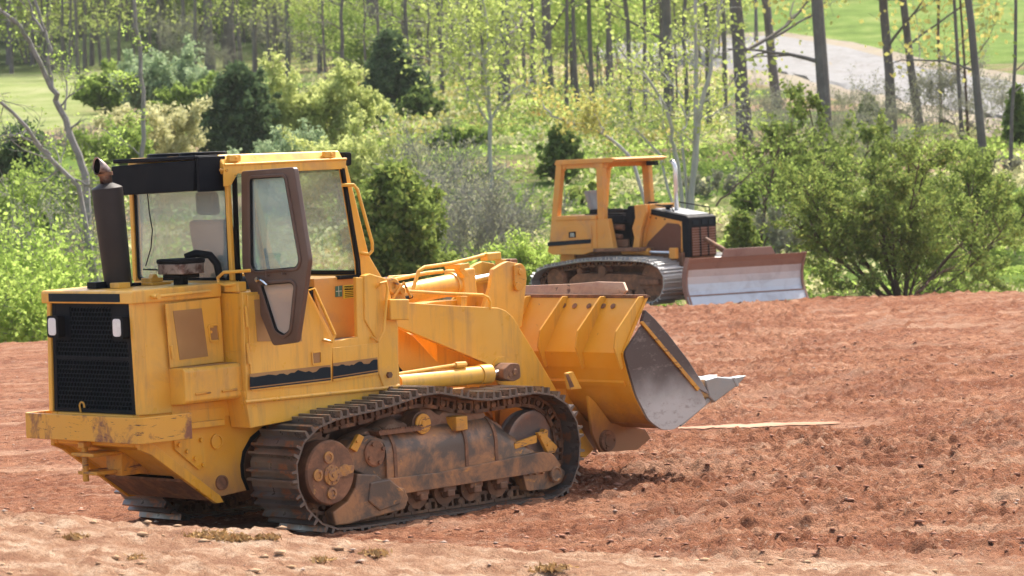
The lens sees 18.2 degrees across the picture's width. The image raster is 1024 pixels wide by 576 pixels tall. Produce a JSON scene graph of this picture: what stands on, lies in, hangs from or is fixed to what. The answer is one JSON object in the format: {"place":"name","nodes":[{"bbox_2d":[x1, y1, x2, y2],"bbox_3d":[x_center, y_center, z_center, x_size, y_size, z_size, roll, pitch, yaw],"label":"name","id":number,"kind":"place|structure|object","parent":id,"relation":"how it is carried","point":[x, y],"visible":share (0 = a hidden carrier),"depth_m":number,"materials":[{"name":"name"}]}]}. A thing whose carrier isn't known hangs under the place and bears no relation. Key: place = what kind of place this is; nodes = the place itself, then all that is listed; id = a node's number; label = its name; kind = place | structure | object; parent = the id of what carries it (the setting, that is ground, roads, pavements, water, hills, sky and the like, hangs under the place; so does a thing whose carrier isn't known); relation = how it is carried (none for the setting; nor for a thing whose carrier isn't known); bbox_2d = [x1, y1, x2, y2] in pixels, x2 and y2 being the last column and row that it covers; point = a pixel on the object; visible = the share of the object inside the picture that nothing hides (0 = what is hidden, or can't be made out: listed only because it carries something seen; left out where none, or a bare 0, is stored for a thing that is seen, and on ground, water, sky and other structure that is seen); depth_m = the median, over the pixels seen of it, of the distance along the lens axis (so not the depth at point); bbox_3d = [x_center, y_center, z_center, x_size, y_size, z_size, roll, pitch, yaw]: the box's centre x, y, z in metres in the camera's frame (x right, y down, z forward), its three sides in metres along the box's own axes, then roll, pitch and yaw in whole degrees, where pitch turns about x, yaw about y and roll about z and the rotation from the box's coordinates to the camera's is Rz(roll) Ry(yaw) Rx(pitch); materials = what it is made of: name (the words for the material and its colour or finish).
{"place":"outdoors","nodes":[
{"label":"outdoors","id":0,"kind":"place"},
{"bbox_2d":[0,290,1023,575],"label":"ground","id":1,"kind":"structure","parent":0,"point":[878,460],"depth_m":28.69,"materials":[{"name":"red soil"}]},
{"bbox_2d":[25,150,744,533],"bbox_3d":[-1.068,0.349,28.261,2.792,3.212,6.782,0,3,45],"label":"track loader","id":2,"kind":"object","parent":1,"relation":"on","point":[205,376],"visible":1,"depth_m":26.75,"materials":[{"name":"metal"}]},
{"bbox_2d":[165,298,223,367],"bbox_3d":[-2.575,0.363,25.986,0.034,0.536,0.598,0,3,45],"label":"engine door","id":3,"kind":"structure","parent":2,"relation":"in","point":[194,328],"depth_m":25.99,"materials":[{"name":"yellow paint"}]},
{"bbox_2d":[241,167,312,344],"bbox_3d":[-1.928,-0.252,25.988,0.819,1.443,0.102,0,3,45],"label":"cab door","id":4,"kind":"structure","parent":2,"relation":"in","point":[283,292],"depth_m":25.95,"materials":[{"name":"brown metal"}]},
{"bbox_2d":[244,293,332,390],"bbox_3d":[-1.829,0.423,26.385,0.028,0.784,0.946,0,3,45],"label":"side door","id":5,"kind":"structure","parent":2,"relation":"in","point":[308,361],"depth_m":26.38,"materials":[{"name":"yellow paint"}]},
{"bbox_2d":[1,514,988,575],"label":"bank clods","id":6,"kind":"object","parent":1,"relation":"on","point":[253,570],"visible":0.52,"depth_m":20.15,"materials":[{"name":"brown soil"}]},
{"bbox_2d":[4,324,1023,558],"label":"soil clods","id":7,"kind":"object","parent":1,"relation":"on","point":[788,487],"visible":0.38,"depth_m":28.41,"materials":[{"name":"brown soil"}]},
{"bbox_2d":[529,156,808,304],"bbox_3d":[3.095,-1.175,63.651,5.012,2.912,2.700,0,3,39],"label":"bulldozer","id":8,"kind":"object","parent":1,"relation":"on","point":[662,253],"visible":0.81,"depth_m":63.16,"materials":[{"name":"metal"}]},
{"bbox_2d":[678,421,840,428],"bbox_3d":[2.682,1.489,34.814,1.771,0.031,0.475,-2,2,8],"label":"silt strip","id":9,"kind":"object","parent":1,"relation":"on","point":[762,424],"visible":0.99,"depth_m":34.75,"materials":[{"name":"beige soil"}]},
{"bbox_2d":[758,108,1023,295],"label":"spreading juniper","id":10,"kind":"object","parent":1,"relation":"on","point":[884,201],"visible":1,"depth_m":64.81,"materials":[{"name":"green plant"}]},
{"bbox_2d":[0,0,1023,305],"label":"hillside","id":11,"kind":"structure","parent":0,"point":[26,84],"depth_m":158.31,"materials":[{"name":"green plant"}]},
{"bbox_2d":[0,180,48,336],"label":"lime bush","id":12,"kind":"object","parent":11,"relation":"on","point":[12,237],"visible":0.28,"depth_m":61.28,"materials":[{"name":"green plant"}]},
{"bbox_2d":[0,116,67,260],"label":"juniper","id":13,"kind":"object","parent":11,"relation":"on","point":[7,154],"visible":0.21,"depth_m":73.60,"materials":[{"name":"green plant"}]},
{"bbox_2d":[0,0,88,63],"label":"leafing sapling","id":14,"kind":"object","parent":11,"relation":"on","point":[25,49],"visible":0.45,"depth_m":194.66,"materials":[{"name":"green plant"}]},
{"bbox_2d":[0,123,97,278],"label":"brushy shrub","id":15,"kind":"object","parent":11,"relation":"on","point":[22,178],"visible":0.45,"depth_m":69.24,"materials":[{"name":"green plant"}]},
{"bbox_2d":[0,216,102,342],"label":"lime bush","id":16,"kind":"object","parent":11,"relation":"on","point":[25,320],"visible":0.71,"depth_m":59.85,"materials":[{"name":"green plant"}]},
{"bbox_2d":[0,0,103,281],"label":"bare tree","id":17,"kind":"object","parent":11,"relation":"on","point":[49,80],"visible":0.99,"depth_m":65.90,"materials":[{"name":"grey plant"}]},
{"bbox_2d":[23,0,89,74],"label":"forest tree","id":18,"kind":"object","parent":11,"relation":"on","point":[77,59],"visible":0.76,"depth_m":180.28,"materials":[{"name":"green plant"}]},
{"bbox_2d":[0,92,142,281],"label":"bare tree","id":19,"kind":"object","parent":11,"relation":"on","point":[58,166],"visible":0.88,"depth_m":62.94,"materials":[{"name":"grey plant"}]},
{"bbox_2d":[0,149,170,285],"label":"bare shrub","id":20,"kind":"object","parent":11,"relation":"on","point":[68,224],"visible":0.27,"depth_m":65.86,"materials":[{"name":"grey plant"}]},
{"bbox_2d":[48,139,129,233],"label":"brushy shrub","id":21,"kind":"object","parent":11,"relation":"on","point":[71,187],"visible":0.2,"depth_m":79.72,"materials":[{"name":"green plant"}]},
{"bbox_2d":[32,214,154,287],"bbox_3d":[-7.803,0.157,62.777,3.494,3.275,2.993,-3,2,-10],"label":"lime bush","id":22,"kind":"object","parent":11,"relation":"on","point":[85,272],"visible":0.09,"depth_m":62.37,"materials":[{"name":"green plant"}]},
{"bbox_2d":[70,58,126,114],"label":"leafy bush","id":23,"kind":"object","parent":11,"relation":"on","point":[91,94],"visible":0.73,"depth_m":129.03,"materials":[{"name":"green plant"}]},
{"bbox_2d":[79,0,128,63],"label":"forest tree","id":24,"kind":"object","parent":11,"relation":"on","point":[106,20],"visible":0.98,"depth_m":185.39,"materials":[{"name":"green plant"}]},
{"bbox_2d":[63,110,158,197],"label":"leafy bush","id":25,"kind":"object","parent":11,"relation":"on","point":[96,143],"visible":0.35,"depth_m":87.45,"materials":[{"name":"green plant"}]},
{"bbox_2d":[101,0,150,267],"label":"bare tree","id":26,"kind":"object","parent":11,"relation":"on","point":[120,77],"visible":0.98,"depth_m":71.82,"materials":[{"name":"grey plant"}]},
{"bbox_2d":[88,95,212,153],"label":"leafy bush","id":27,"kind":"object","parent":11,"relation":"on","point":[168,135],"visible":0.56,"depth_m":91.57,"materials":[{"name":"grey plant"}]},
{"bbox_2d":[108,32,214,121],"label":"leafy bush","id":28,"kind":"object","parent":11,"relation":"on","point":[159,71],"visible":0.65,"depth_m":117.28,"materials":[{"name":"green plant"}]},
{"bbox_2d":[145,70,218,116],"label":"leafy bush","id":29,"kind":"object","parent":11,"relation":"on","point":[184,96],"visible":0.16,"depth_m":115.19,"materials":[{"name":"green plant"}]},
{"bbox_2d":[138,2,226,58],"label":"bare brush","id":30,"kind":"object","parent":11,"relation":"on","point":[167,32],"visible":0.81,"depth_m":181.33,"materials":[{"name":"grey plant"}]},
{"bbox_2d":[200,0,234,70],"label":"forest tree","id":31,"kind":"object","parent":11,"relation":"on","point":[209,31],"visible":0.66,"depth_m":180.70,"materials":[{"name":"grey plant"}]},
{"bbox_2d":[197,0,245,67],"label":"forest tree","id":32,"kind":"object","parent":11,"relation":"on","point":[229,33],"visible":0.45,"depth_m":182.64,"materials":[{"name":"grey plant"}]},
{"bbox_2d":[187,60,281,153],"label":"cedar tree","id":33,"kind":"object","parent":11,"relation":"on","point":[242,111],"visible":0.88,"depth_m":95.22,"materials":[{"name":"green plant"}]},
{"bbox_2d":[220,0,290,77],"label":"forest tree","id":34,"kind":"object","parent":11,"relation":"on","point":[287,41],"visible":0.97,"depth_m":167.81,"materials":[{"name":"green plant"}]},
{"bbox_2d":[247,0,289,72],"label":"forest tree","id":35,"kind":"object","parent":11,"relation":"on","point":[254,50],"visible":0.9,"depth_m":173.57,"materials":[{"name":"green plant"}]},
{"bbox_2d":[217,118,330,209],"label":"leafy bush","id":36,"kind":"object","parent":11,"relation":"on","point":[280,145],"visible":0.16,"depth_m":83.67,"materials":[{"name":"green plant"}]},
{"bbox_2d":[264,0,339,80],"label":"forest tree","id":37,"kind":"object","parent":11,"relation":"on","point":[323,37],"visible":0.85,"depth_m":139.14,"materials":[{"name":"green plant"}]},
{"bbox_2d":[278,0,363,69],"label":"leafing sapling","id":38,"kind":"object","parent":11,"relation":"on","point":[316,24],"visible":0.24,"depth_m":153.14,"materials":[{"name":"green plant"}]},
{"bbox_2d":[277,0,366,68],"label":"leafing sapling","id":39,"kind":"object","parent":11,"relation":"on","point":[302,11],"visible":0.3,"depth_m":173.00,"materials":[{"name":"green plant"}]},
{"bbox_2d":[257,48,394,145],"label":"leafy bush","id":40,"kind":"object","parent":11,"relation":"on","point":[330,107],"visible":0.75,"depth_m":97.22,"materials":[{"name":"green plant"}]},
{"bbox_2d":[288,0,367,70],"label":"forest tree","id":41,"kind":"object","parent":11,"relation":"on","point":[341,52],"visible":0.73,"depth_m":131.60,"materials":[{"name":"green plant"}]},
{"bbox_2d":[276,108,422,217],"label":"leafy bush","id":42,"kind":"object","parent":11,"relation":"on","point":[328,182],"visible":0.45,"depth_m":81.37,"materials":[{"name":"green plant"}]},
{"bbox_2d":[312,2,387,77],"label":"leafing sapling","id":43,"kind":"object","parent":11,"relation":"on","point":[359,53],"visible":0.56,"depth_m":146.21,"materials":[{"name":"green plant"}]},
{"bbox_2d":[343,0,447,66],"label":"forest tree","id":44,"kind":"object","parent":11,"relation":"on","point":[405,20],"visible":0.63,"depth_m":121.96,"materials":[{"name":"green plant"}]},
{"bbox_2d":[332,155,461,300],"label":"juniper","id":45,"kind":"object","parent":11,"relation":"on","point":[402,207],"visible":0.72,"depth_m":65.42,"materials":[{"name":"green plant"}]},
{"bbox_2d":[358,27,439,108],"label":"cedar tree","id":46,"kind":"object","parent":11,"relation":"on","point":[387,79],"visible":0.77,"depth_m":117.19,"materials":[{"name":"green plant"}]},
{"bbox_2d":[366,0,473,54],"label":"forest tree","id":47,"kind":"object","parent":11,"relation":"on","point":[373,9],"visible":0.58,"depth_m":148.09,"materials":[{"name":"green plant"}]},
{"bbox_2d":[392,83,449,120],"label":"cedar tree","id":48,"kind":"object","parent":11,"relation":"on","point":[421,101],"visible":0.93,"depth_m":111.38,"materials":[{"name":"green plant"}]},
{"bbox_2d":[373,101,515,204],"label":"bare shrub","id":49,"kind":"object","parent":11,"relation":"on","point":[483,165],"visible":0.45,"depth_m":83.86,"materials":[{"name":"grey plant"}]},
{"bbox_2d":[362,133,538,251],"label":"bare shrub","id":50,"kind":"object","parent":11,"relation":"on","point":[461,171],"visible":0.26,"depth_m":75.79,"materials":[{"name":"grey plant"}]},
{"bbox_2d":[424,124,493,147],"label":"leafy bush","id":51,"kind":"object","parent":11,"relation":"on","point":[471,130],"visible":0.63,"depth_m":99.37,"materials":[{"name":"green plant"}]},
{"bbox_2d":[383,0,536,77],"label":"leafing sapling","id":52,"kind":"object","parent":11,"relation":"on","point":[433,17],"visible":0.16,"depth_m":156.61,"materials":[{"name":"green plant"}]},
{"bbox_2d":[419,149,540,262],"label":"bare shrub","id":53,"kind":"object","parent":11,"relation":"on","point":[481,225],"visible":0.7,"depth_m":69.80,"materials":[{"name":"grey plant"}]},
{"bbox_2d":[393,0,575,192],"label":"pale tree","id":54,"kind":"object","parent":11,"relation":"on","point":[486,76],"visible":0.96,"depth_m":83.72,"materials":[{"name":"green plant"}]},
{"bbox_2d":[431,224,560,285],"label":"leafy bush","id":55,"kind":"object","parent":11,"relation":"on","point":[525,255],"visible":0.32,"depth_m":65.85,"materials":[{"name":"green plant"}]},
{"bbox_2d":[487,0,529,109],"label":"forest tree","id":56,"kind":"object","parent":11,"relation":"on","point":[504,65],"visible":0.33,"depth_m":118.02,"materials":[{"name":"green plant"}]},
{"bbox_2d":[439,172,580,248],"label":"bare shrub","id":57,"kind":"object","parent":11,"relation":"on","point":[525,215],"visible":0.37,"depth_m":73.45,"materials":[{"name":"grey plant"}]},
{"bbox_2d":[293,39,730,148],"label":"leaf litter","id":58,"kind":"object","parent":11,"relation":"on","point":[417,130],"visible":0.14,"depth_m":111.10,"materials":[{"name":"plant"}]},
{"bbox_2d":[445,0,584,84],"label":"leafing sapling","id":59,"kind":"object","parent":11,"relation":"on","point":[492,12],"visible":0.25,"depth_m":145.42,"materials":[{"name":"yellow plant"}]},
{"bbox_2d":[50,46,1023,305],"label":"dry brush","id":60,"kind":"object","parent":11,"relation":"on","point":[632,182],"visible":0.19,"depth_m":84.58,"materials":[{"name":"beige plant"}]},
{"bbox_2d":[55,83,1023,299],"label":"undergrowth","id":61,"kind":"object","parent":11,"relation":"on","point":[628,169],"visible":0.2,"depth_m":87.64,"materials":[{"name":"green plant"}]},
{"bbox_2d":[533,122,585,182],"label":"cedar tree","id":62,"kind":"object","parent":11,"relation":"on","point":[555,148],"visible":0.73,"depth_m":87.71,"materials":[{"name":"green plant"}]},
{"bbox_2d":[541,0,578,93],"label":"forest tree","id":63,"kind":"object","parent":11,"relation":"on","point":[549,40],"visible":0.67,"depth_m":137.50,"materials":[{"name":"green plant"}]},
{"bbox_2d":[491,0,632,89],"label":"leafing sapling","id":64,"kind":"object","parent":11,"relation":"on","point":[579,28],"visible":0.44,"depth_m":140.34,"materials":[{"name":"green plant"}]},
{"bbox_2d":[559,0,595,110],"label":"forest tree","id":65,"kind":"object","parent":11,"relation":"on","point":[588,3],"visible":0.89,"depth_m":109.86,"materials":[{"name":"brown plant"}]},
{"bbox_2d":[517,69,644,203],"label":"pale tree","id":66,"kind":"object","parent":11,"relation":"on","point":[587,116],"visible":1,"depth_m":70.33,"materials":[{"name":"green plant"}]},
{"bbox_2d":[571,0,639,109],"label":"forest tree","id":67,"kind":"object","parent":11,"relation":"on","point":[575,75],"visible":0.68,"depth_m":112.12,"materials":[{"name":"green plant"}]},
{"bbox_2d":[585,0,636,119],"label":"forest tree","id":68,"kind":"object","parent":11,"relation":"on","point":[627,22],"visible":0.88,"depth_m":108.37,"materials":[{"name":"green plant"}]},
{"bbox_2d":[553,0,674,84],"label":"leafing sapling","id":69,"kind":"object","parent":11,"relation":"on","point":[656,39],"visible":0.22,"depth_m":144.23,"materials":[{"name":"green plant"}]},
{"bbox_2d":[578,0,674,117],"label":"forest tree","id":70,"kind":"object","parent":11,"relation":"on","point":[666,16],"visible":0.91,"depth_m":107.34,"materials":[{"name":"green plant"}]},
{"bbox_2d":[600,0,693,99],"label":"forest tree","id":71,"kind":"object","parent":11,"relation":"on","point":[608,48],"visible":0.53,"depth_m":118.06,"materials":[{"name":"brown plant"}]},
{"bbox_2d":[617,0,714,62],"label":"leafing sapling","id":72,"kind":"object","parent":11,"relation":"on","point":[656,11],"visible":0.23,"depth_m":160.83,"materials":[{"name":"green plant"}]},
{"bbox_2d":[566,0,791,209],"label":"pale tree","id":73,"kind":"object","parent":11,"relation":"on","point":[697,115],"visible":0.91,"depth_m":74.10,"materials":[{"name":"green plant"}]},
{"bbox_2d":[681,0,720,122],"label":"forest tree","id":74,"kind":"object","parent":11,"relation":"on","point":[686,91],"visible":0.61,"depth_m":104.87,"materials":[{"name":"brown plant"}]},
{"bbox_2d":[681,163,742,196],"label":"bare shrub","id":75,"kind":"object","parent":11,"relation":"on","point":[701,186],"visible":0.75,"depth_m":83.72,"materials":[{"name":"grey plant"}]},
{"bbox_2d":[722,208,763,248],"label":"juniper","id":76,"kind":"object","parent":11,"relation":"on","point":[739,227],"visible":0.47,"depth_m":67.87,"materials":[{"name":"green plant"}]},
{"bbox_2d":[668,0,832,151],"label":"forest tree","id":77,"kind":"object","parent":11,"relation":"on","point":[820,60],"visible":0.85,"depth_m":93.00,"materials":[{"name":"grey plant"}]},
{"bbox_2d":[729,171,792,215],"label":"leafy bush","id":78,"kind":"object","parent":11,"relation":"on","point":[735,202],"visible":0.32,"depth_m":79.50,"materials":[{"name":"green plant"}]},
{"bbox_2d":[715,103,833,246],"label":"juniper","id":79,"kind":"object","parent":11,"relation":"on","point":[769,187],"visible":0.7,"depth_m":71.97,"materials":[{"name":"green plant"}]},
{"bbox_2d":[751,195,810,253],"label":"bare shrub","id":80,"kind":"object","parent":11,"relation":"on","point":[778,240],"visible":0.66,"depth_m":71.59,"materials":[{"name":"grey plant"}]},
{"bbox_2d":[729,0,843,142],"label":"forest tree","id":81,"kind":"object","parent":11,"relation":"on","point":[738,11],"visible":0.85,"depth_m":96.77,"materials":[{"name":"brown plant"}]},
{"bbox_2d":[720,61,875,154],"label":"bare brush","id":82,"kind":"object","parent":11,"relation":"on","point":[783,111],"visible":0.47,"depth_m":86.59,"materials":[{"name":"grey plant"}]},
{"bbox_2d":[762,0,848,108],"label":"forest tree","id":83,"kind":"object","parent":11,"relation":"on","point":[772,69],"visible":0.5,"depth_m":120.56,"materials":[{"name":"brown plant"}]},
{"bbox_2d":[600,31,1023,136],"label":"road shoulder","id":84,"kind":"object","parent":11,"relation":"on","point":[866,49],"visible":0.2,"depth_m":137.29},
{"bbox_2d":[735,78,894,225],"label":"spreading juniper","id":85,"kind":"object","parent":11,"relation":"on","point":[807,159],"visible":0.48,"depth_m":76.02,"materials":[{"name":"green plant"}]},
{"bbox_2d":[803,61,884,131],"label":"bare brush","id":86,"kind":"object","parent":11,"relation":"on","point":[841,99],"visible":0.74,"depth_m":98.19,"materials":[{"name":"grey plant"}]},
{"bbox_2d":[831,97,919,165],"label":"bare brush","id":87,"kind":"object","parent":11,"relation":"on","point":[864,145],"visible":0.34,"depth_m":86.57,"materials":[{"name":"grey plant"}]},
{"bbox_2d":[745,0,1013,131],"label":"forest tree","id":88,"kind":"object","parent":11,"relation":"on","point":[906,28],"visible":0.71,"depth_m":97.55,"materials":[{"name":"brown plant"}]},
{"bbox_2d":[846,75,953,156],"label":"bare brush","id":89,"kind":"object","parent":11,"relation":"on","point":[896,113],"visible":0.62,"depth_m":90.48,"materials":[{"name":"grey plant"}]},
{"bbox_2d":[879,0,950,133],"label":"forest tree","id":90,"kind":"object","parent":11,"relation":"on","point":[887,40],"visible":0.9,"depth_m":97.80,"materials":[{"name":"brown plant"}]},
{"bbox_2d":[858,0,989,172],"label":"forest tree","id":91,"kind":"object","parent":11,"relation":"on","point":[980,125],"visible":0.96,"depth_m":83.60,"materials":[{"name":"grey plant"}]},
{"bbox_2d":[877,40,994,134],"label":"bare brush","id":92,"kind":"object","parent":11,"relation":"on","point":[923,80],"visible":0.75,"depth_m":96.02,"materials":[{"name":"grey plant"}]},
{"bbox_2d":[905,0,982,135],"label":"forest tree","id":93,"kind":"object","parent":11,"relation":"on","point":[962,5],"visible":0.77,"depth_m":94.46,"materials":[{"name":"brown plant"}]},
{"bbox_2d":[904,33,1011,133],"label":"bare brush","id":94,"kind":"object","parent":11,"relation":"on","point":[947,85],"visible":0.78,"depth_m":95.20,"materials":[{"name":"grey plant"}]},
{"bbox_2d":[901,138,1023,252],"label":"spreading juniper","id":95,"kind":"object","parent":11,"relation":"on","point":[979,170],"visible":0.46,"depth_m":71.38,"materials":[{"name":"green plant"}]},
{"bbox_2d":[937,0,1018,127],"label":"forest tree","id":96,"kind":"object","parent":11,"relation":"on","point":[965,37],"visible":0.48,"depth_m":99.08,"materials":[{"name":"brown plant"}]},
{"bbox_2d":[953,0,1017,138],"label":"forest tree","id":97,"kind":"object","parent":11,"relation":"on","point":[1001,13],"visible":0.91,"depth_m":94.34,"materials":[{"name":"green plant"}]},
{"bbox_2d":[947,65,1023,138],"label":"bare brush","id":98,"kind":"object","parent":11,"relation":"on","point":[1001,98],"visible":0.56,"depth_m":93.22,"materials":[{"name":"grey plant"}]},
{"bbox_2d":[1000,82,1023,142],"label":"juniper","id":99,"kind":"object","parent":11,"relation":"on","point":[1018,129],"visible":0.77,"depth_m":91.69,"materials":[{"name":"green plant"}]},
{"bbox_2d":[1008,0,1023,167],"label":"forest tree","id":100,"kind":"object","parent":11,"relation":"on","point":[1014,56],"visible":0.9,"depth_m":85.63,"materials":[{"name":"brown plant"}]},
{"bbox_2d":[598,36,1023,119],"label":"road","id":101,"kind":"structure","parent":0,"point":[841,59],"depth_m":152.55,"materials":[{"name":"grey asphalt"}]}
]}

